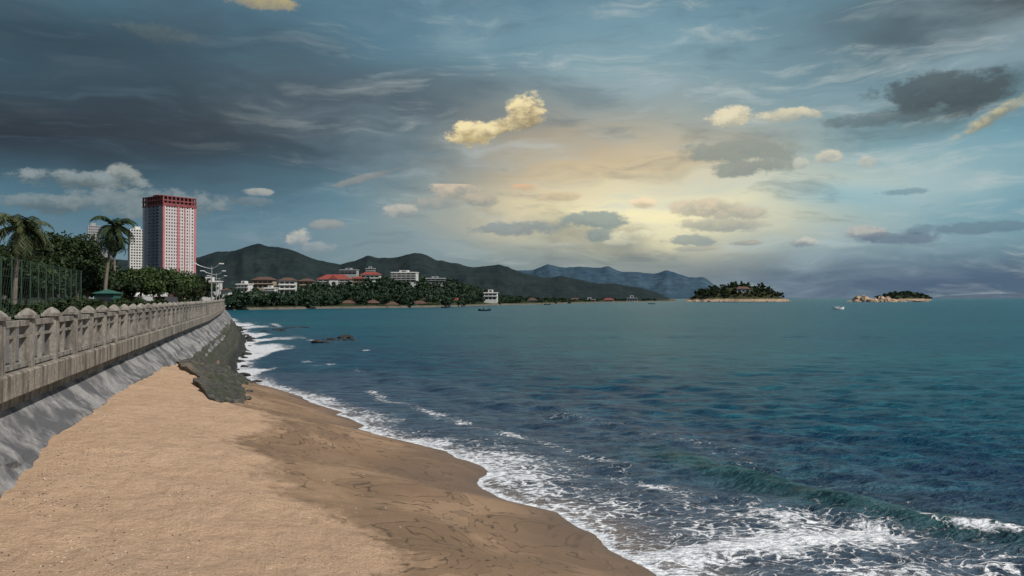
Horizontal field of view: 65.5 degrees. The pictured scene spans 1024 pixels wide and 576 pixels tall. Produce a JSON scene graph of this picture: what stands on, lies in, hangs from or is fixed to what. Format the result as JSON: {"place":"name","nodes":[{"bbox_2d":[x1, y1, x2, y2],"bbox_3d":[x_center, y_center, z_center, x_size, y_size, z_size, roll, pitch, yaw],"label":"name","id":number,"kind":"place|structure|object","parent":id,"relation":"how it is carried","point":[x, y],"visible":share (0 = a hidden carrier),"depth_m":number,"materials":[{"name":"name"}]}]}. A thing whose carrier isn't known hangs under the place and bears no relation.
{"place":"outdoors","nodes":[
{"label":"outdoors","id":0,"kind":"place"},
{"bbox_2d":[5,321,82,364],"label":"promenade pavement","id":1,"kind":"structure","parent":0,"point":[7,349],"depth_m":21.87,"materials":[{"name":"grey concrete"}]},
{"bbox_2d":[191,263,223,299],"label":"street lamp","id":2,"kind":"object","parent":1,"relation":"on","point":[211,268],"visible":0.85,"depth_m":103.94,"materials":[{"name":"grey metal"}]},
{"bbox_2d":[200,270,225,299],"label":"street lamp","id":3,"kind":"object","parent":1,"relation":"on","point":[216,281],"visible":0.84,"depth_m":131.97,"materials":[{"name":"grey metal"}]},
{"bbox_2d":[207,275,226,299],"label":"street lamp","id":4,"kind":"object","parent":1,"relation":"on","point":[219,284],"visible":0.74,"depth_m":167.95,"materials":[{"name":"grey metal"}]},
{"bbox_2d":[6,302,82,329],"bbox_3d":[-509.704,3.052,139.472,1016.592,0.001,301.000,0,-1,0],"label":"ground","id":5,"kind":"structure","parent":0,"point":[36,324],"depth_m":43.63,"materials":[{"name":"green plant"}]},
{"bbox_2d":[0,220,7,240],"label":"palm tree","id":6,"kind":"object","parent":5,"relation":"on","point":[2,223],"visible":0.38,"depth_m":66.93,"materials":[{"name":"green plant"}]},
{"bbox_2d":[0,241,30,260],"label":"broadleaf tree","id":7,"kind":"object","parent":5,"relation":"on","point":[2,246],"visible":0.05,"depth_m":83.44,"materials":[{"name":"green plant"}]},
{"bbox_2d":[0,249,40,298],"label":"broadleaf tree","id":8,"kind":"object","parent":5,"relation":"on","point":[4,263],"visible":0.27,"depth_m":77.23,"materials":[{"name":"green plant"}]},
{"bbox_2d":[0,213,54,309],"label":"palm tree","id":9,"kind":"object","parent":5,"relation":"on","point":[20,226],"visible":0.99,"depth_m":59.68,"materials":[{"name":"green plant"}]},
{"bbox_2d":[2,269,57,304],"bbox_3d":[-39.303,0.249,63.736,4.572,3.728,4.572,0,-1,0],"label":"broadleaf tree","id":10,"kind":"object","parent":5,"relation":"on","point":[26,282],"visible":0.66,"depth_m":63.14,"materials":[{"name":"green plant"}]},
{"bbox_2d":[24,253,49,304],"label":"broadleaf tree","id":11,"kind":"object","parent":5,"relation":"on","point":[26,301],"visible":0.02,"depth_m":83.97,"materials":[{"name":"green plant"}]},
{"bbox_2d":[22,239,59,302],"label":"broadleaf tree","id":12,"kind":"object","parent":5,"relation":"on","point":[47,250],"visible":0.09,"depth_m":90.49,"materials":[{"name":"green plant"}]},
{"bbox_2d":[0,256,81,312],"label":"sports court fence","id":13,"kind":"object","parent":5,"relation":"on","point":[45,286],"visible":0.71,"depth_m":47.97,"materials":[{"name":"green metal"}]},
{"bbox_2d":[19,261,78,306],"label":"broadleaf tree","id":14,"kind":"object","parent":5,"relation":"on","point":[34,267],"visible":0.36,"depth_m":65.28,"materials":[{"name":"green plant"}]},
{"bbox_2d":[24,230,101,296],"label":"broadleaf tree","id":15,"kind":"object","parent":5,"relation":"on","point":[57,241],"visible":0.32,"depth_m":97.17,"materials":[{"name":"green plant"}]},
{"bbox_2d":[26,254,102,298],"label":"broadleaf tree","id":16,"kind":"object","parent":5,"relation":"on","point":[73,262],"visible":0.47,"depth_m":75.62,"materials":[{"name":"green plant"}]},
{"bbox_2d":[57,237,112,300],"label":"broadleaf tree","id":17,"kind":"object","parent":5,"relation":"on","point":[102,261],"visible":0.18,"depth_m":98.51,"materials":[{"name":"green plant"}]},
{"bbox_2d":[0,296,184,320],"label":"park hedge","id":18,"kind":"object","parent":5,"relation":"on","point":[61,305],"visible":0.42,"depth_m":51.59,"materials":[{"name":"green plant"}]},
{"bbox_2d":[78,258,120,297],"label":"broadleaf tree","id":19,"kind":"object","parent":5,"relation":"on","point":[97,285],"visible":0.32,"depth_m":79.47,"materials":[{"name":"green plant"}]},
{"bbox_2d":[2,267,213,299],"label":"park tree belt","id":20,"kind":"object","parent":5,"relation":"on","point":[206,287],"visible":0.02,"depth_m":133.79,"materials":[{"name":"green plant"}]},
{"bbox_2d":[94,289,123,302],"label":"green kiosk","id":21,"kind":"object","parent":5,"relation":"on","point":[107,295],"visible":0.54,"depth_m":73.30,"materials":[{"name":"teal paint"}]},
{"bbox_2d":[98,255,122,276],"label":"broadleaf tree","id":22,"kind":"object","parent":5,"relation":"on","point":[111,265],"visible":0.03,"depth_m":104.17,"materials":[{"name":"green plant"}]},
{"bbox_2d":[89,216,137,289],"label":"palm tree","id":23,"kind":"object","parent":5,"relation":"on","point":[116,230],"visible":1,"depth_m":73.75,"materials":[{"name":"green plant"}]},
{"bbox_2d":[97,237,129,274],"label":"palm tree","id":24,"kind":"object","parent":5,"relation":"on","point":[113,257],"visible":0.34,"depth_m":89.94,"materials":[{"name":"green plant"}]},
{"bbox_2d":[0,304,232,497],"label":"concrete seawall","id":25,"kind":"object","parent":5,"relation":"on","point":[42,403],"visible":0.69,"depth_m":17.58,"materials":[{"name":"grey concrete"}]},
{"bbox_2d":[0,299,224,375],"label":"concrete balustrade","id":26,"kind":"object","parent":25,"relation":"on","point":[103,325],"visible":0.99,"depth_m":19.00,"materials":[{"name":"grey concrete"}]},
{"bbox_2d":[93,278,140,297],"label":"broadleaf tree","id":27,"kind":"object","parent":5,"relation":"on","point":[128,288],"visible":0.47,"depth_m":89.89,"materials":[{"name":"green plant"}]},
{"bbox_2d":[117,267,170,296],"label":"broadleaf tree","id":28,"kind":"object","parent":5,"relation":"on","point":[152,282],"visible":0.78,"depth_m":103.05,"materials":[{"name":"green plant"}]},
{"bbox_2d":[142,297,153,300],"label":"parked car","id":29,"kind":"object","parent":5,"relation":"on","point":[148,298],"visible":0.09,"depth_m":97.13,"materials":[{"name":"silver metal"}]},
{"bbox_2d":[125,292,173,300],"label":"cafe with awnings","id":30,"kind":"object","parent":5,"relation":"on","point":[154,296],"visible":0.16,"depth_m":120.24,"materials":[{"name":"white paint"}]},
{"bbox_2d":[138,265,191,299],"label":"broadleaf tree","id":31,"kind":"object","parent":5,"relation":"on","point":[175,276],"visible":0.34,"depth_m":111.82,"materials":[{"name":"green plant"}]},
{"bbox_2d":[164,297,177,302],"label":"parked car","id":32,"kind":"object","parent":5,"relation":"on","point":[171,299],"visible":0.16,"depth_m":110.90,"materials":[{"name":"grey metal"}]},
{"bbox_2d":[166,270,204,298],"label":"broadleaf tree","id":33,"kind":"object","parent":5,"relation":"on","point":[194,280],"visible":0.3,"depth_m":124.08,"materials":[{"name":"green plant"}]},
{"bbox_2d":[190,276,205,300],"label":"broadleaf tree","id":34,"kind":"object","parent":5,"relation":"on","point":[201,291],"visible":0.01,"depth_m":151.73,"materials":[{"name":"green plant"}]},
{"bbox_2d":[199,282,215,300],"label":"broadleaf tree","id":35,"kind":"object","parent":5,"relation":"on","point":[207,293],"visible":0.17,"depth_m":166.29,"materials":[{"name":"green plant"}]},
{"bbox_2d":[0,360,656,575],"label":"sand beach","id":36,"kind":"structure","parent":0,"point":[446,513],"depth_m":12.69,"materials":[{"name":"beige sand"}]},
{"bbox_2d":[0,401,425,575],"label":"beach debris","id":37,"kind":"object","parent":36,"relation":"on","point":[108,508],"visible":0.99,"depth_m":11.08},
{"bbox_2d":[2,244,668,299],"bbox_3d":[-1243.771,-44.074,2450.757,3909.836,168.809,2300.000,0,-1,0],"label":"hills","id":38,"kind":"structure","parent":0,"point":[248,263],"depth_m":2045.63,"materials":[{"name":"green plant"}]},
{"bbox_2d":[8,286,674,309],"bbox_3d":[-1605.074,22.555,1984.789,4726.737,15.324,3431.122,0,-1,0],"label":"headland terrain","id":39,"kind":"structure","parent":0,"point":[329,306],"depth_m":360.27,"materials":[{"name":"green plant"}]},
{"bbox_2d":[87,223,99,298],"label":"apartment block","id":40,"kind":"structure","parent":39,"relation":"on","point":[92,228],"depth_m":996.46,"materials":[{"name":"white concrete"}]},
{"bbox_2d":[128,226,142,269],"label":"apartment block","id":41,"kind":"structure","parent":39,"relation":"on","point":[135,255],"depth_m":894.79,"materials":[{"name":"white paint"}]},
{"bbox_2d":[142,192,196,299],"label":"high-rise building","id":42,"kind":"structure","parent":39,"relation":"on","point":[169,234],"depth_m":689.54,"materials":[{"name":"white concrete"}]},
{"bbox_2d":[201,277,222,300],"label":"white house","id":43,"kind":"structure","parent":39,"relation":"on","point":[207,298],"depth_m":300.27,"materials":[{"name":"paint"}]},
{"bbox_2d":[220,288,231,306],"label":"white house","id":44,"kind":"structure","parent":39,"relation":"on","point":[227,291],"depth_m":290.08,"materials":[{"name":"paint"}]},
{"bbox_2d":[235,281,253,292],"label":"white house","id":45,"kind":"structure","parent":39,"relation":"on","point":[245,286],"depth_m":350.15,"materials":[{"name":"paint"}]},
{"bbox_2d":[251,277,276,290],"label":"brown roofed house","id":46,"kind":"structure","parent":39,"relation":"on","point":[260,283],"depth_m":400.23,"materials":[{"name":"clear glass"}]},
{"bbox_2d":[263,286,277,294],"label":"white house","id":47,"kind":"structure","parent":39,"relation":"on","point":[268,289],"depth_m":345.02,"materials":[{"name":"paint"}]},
{"bbox_2d":[277,278,297,293],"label":"white villa","id":48,"kind":"object","parent":39,"relation":"on","point":[287,284],"visible":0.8,"depth_m":360.13,"materials":[{"name":"paint"}]},
{"bbox_2d":[298,279,315,286],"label":"brown roofed house","id":49,"kind":"structure","parent":39,"relation":"on","point":[303,282],"depth_m":420.10,"materials":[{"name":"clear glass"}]},
{"bbox_2d":[317,274,352,285],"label":"red roofed hotel","id":50,"kind":"structure","parent":39,"relation":"on","point":[337,278],"depth_m":430.29,"materials":[{"name":"red tile"}]},
{"bbox_2d":[339,268,358,277],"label":"flat roofed villa","id":51,"kind":"object","parent":39,"relation":"on","point":[350,272],"visible":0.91,"depth_m":560.17,"materials":[{"name":"white paint"}]},
{"bbox_2d":[342,300,358,303],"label":"beach restaurant","id":52,"kind":"structure","parent":39,"relation":"on","point":[349,302],"depth_m":348.07,"materials":[{"name":"brown tile"}]},
{"bbox_2d":[351,276,363,284],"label":"red roofed house","id":53,"kind":"structure","parent":39,"relation":"on","point":[357,279],"depth_m":425.09,"materials":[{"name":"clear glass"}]},
{"bbox_2d":[359,272,381,284],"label":"red roofed house","id":54,"kind":"structure","parent":39,"relation":"on","point":[372,276],"depth_m":440.16,"materials":[{"name":"red tile"}]},
{"bbox_2d":[365,266,375,271],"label":"white villa","id":55,"kind":"object","parent":39,"relation":"on","point":[370,269],"visible":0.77,"depth_m":600.31,"materials":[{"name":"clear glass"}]},
{"bbox_2d":[367,300,379,304],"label":"beach restaurant","id":56,"kind":"structure","parent":39,"relation":"on","point":[373,302],"depth_m":350.06,"materials":[{"name":"brown tile"}]},
{"bbox_2d":[385,301,399,304],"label":"restaurant","id":57,"kind":"structure","parent":39,"relation":"on","point":[392,303],"depth_m":352.13,"materials":[{"name":"brown paint"}]},
{"bbox_2d":[390,270,418,287],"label":"terraced hotel","id":58,"kind":"structure","parent":39,"relation":"on","point":[406,275],"depth_m":445.13,"materials":[{"name":"white paint"}]},
{"bbox_2d":[185,275,656,308],"bbox_3d":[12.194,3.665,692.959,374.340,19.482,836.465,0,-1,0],"label":"distant trees","id":59,"kind":"object","parent":39,"relation":"on","point":[316,293],"visible":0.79,"depth_m":378.84,"materials":[{"name":"green plant"}]},
{"bbox_2d":[414,301,428,304],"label":"beach restaurant","id":60,"kind":"structure","parent":39,"relation":"on","point":[420,302],"depth_m":372.33,"materials":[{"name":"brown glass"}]},
{"bbox_2d":[425,276,445,285],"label":"flat roofed villa","id":61,"kind":"object","parent":39,"relation":"on","point":[433,279],"visible":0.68,"depth_m":480.02,"materials":[{"name":"white paint"}]},
{"bbox_2d":[483,290,497,302],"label":"shore villa","id":62,"kind":"object","parent":39,"relation":"on","point":[490,296],"visible":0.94,"depth_m":470.04,"materials":[{"name":"white paint"}]},
{"bbox_2d":[528,298,536,301],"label":"shore house","id":63,"kind":"structure","parent":39,"relation":"on","point":[532,300],"depth_m":560.09,"materials":[{"name":"brown paint"}]},
{"bbox_2d":[627,295,636,301],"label":"shore house","id":64,"kind":"structure","parent":39,"relation":"on","point":[632,298],"depth_m":880.17,"materials":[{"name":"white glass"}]},
{"bbox_2d":[0,0,1023,297],"label":"sky","id":65,"kind":"structure","parent":0,"point":[797,148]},
{"bbox_2d":[517,264,713,298],"bbox_3d":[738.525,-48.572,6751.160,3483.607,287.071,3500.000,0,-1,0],"label":"distant mountains","id":66,"kind":"structure","parent":0,"point":[669,284],"depth_m":6174.15,"materials":[{"name":"blue stone"}]},
{"bbox_2d":[226,298,1023,575],"bbox_3d":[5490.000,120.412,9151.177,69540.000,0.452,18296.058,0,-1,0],"label":"sea","id":67,"kind":"structure","parent":0,"point":[793,437],"depth_m":29.01,"materials":[{"name":"liquid"}]},
{"bbox_2d":[176,317,251,403],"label":"stone revetment","id":68,"kind":"object","parent":67,"relation":"in","point":[222,382],"visible":0.56,"depth_m":32.80,"materials":[{"name":"grey stone"}]},
{"bbox_2d":[230,326,308,399],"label":"shore rocks","id":69,"kind":"object","parent":68,"relation":"on","point":[249,338],"visible":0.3,"depth_m":58.94,"materials":[{"name":"stone"}]},
{"bbox_2d":[310,335,355,342],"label":"sea rocks","id":70,"kind":"object","parent":67,"relation":"in","point":[344,337],"visible":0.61,"depth_m":79.01,"materials":[{"name":"grey stone"}]},
{"bbox_2d":[686,300,790,301],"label":"island rocks","id":71,"kind":"object","parent":67,"relation":"in","point":[729,301],"visible":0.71,"depth_m":961.93,"materials":[{"name":"stone"}]},
{"bbox_2d":[845,295,928,301],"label":"rock islet","id":72,"kind":"object","parent":67,"relation":"in","point":[863,298],"visible":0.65,"depth_m":892.86,"materials":[{"name":"beige stone"}]},
{"bbox_2d":[685,287,786,301],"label":"island","id":73,"kind":"structure","parent":0,"point":[741,297],"depth_m":969.61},
{"bbox_2d":[694,281,783,297],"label":"island trees","id":74,"kind":"object","parent":73,"relation":"on","point":[715,290],"visible":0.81,"depth_m":986.18,"materials":[{"name":"green plant"}]},
{"bbox_2d":[736,286,750,292],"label":"island house","id":75,"kind":"structure","parent":73,"relation":"on","point":[743,289],"depth_m":972.05,"materials":[{"name":"grey glass"}]},
{"bbox_2d":[877,292,930,299],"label":"island","id":76,"kind":"structure","parent":0,"point":[912,297],"depth_m":1471.23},
{"bbox_2d":[874,290,931,298],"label":"island trees","id":77,"kind":"object","parent":76,"relation":"on","point":[896,293],"visible":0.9,"depth_m":1481.76,"materials":[{"name":"green plant"}]},
{"bbox_2d":[932,293,1023,297],"bbox_3d":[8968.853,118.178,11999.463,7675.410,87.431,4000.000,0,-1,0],"label":"distant mountains","id":78,"kind":"structure","parent":0,"point":[1018,295],"depth_m":11408.28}
]}

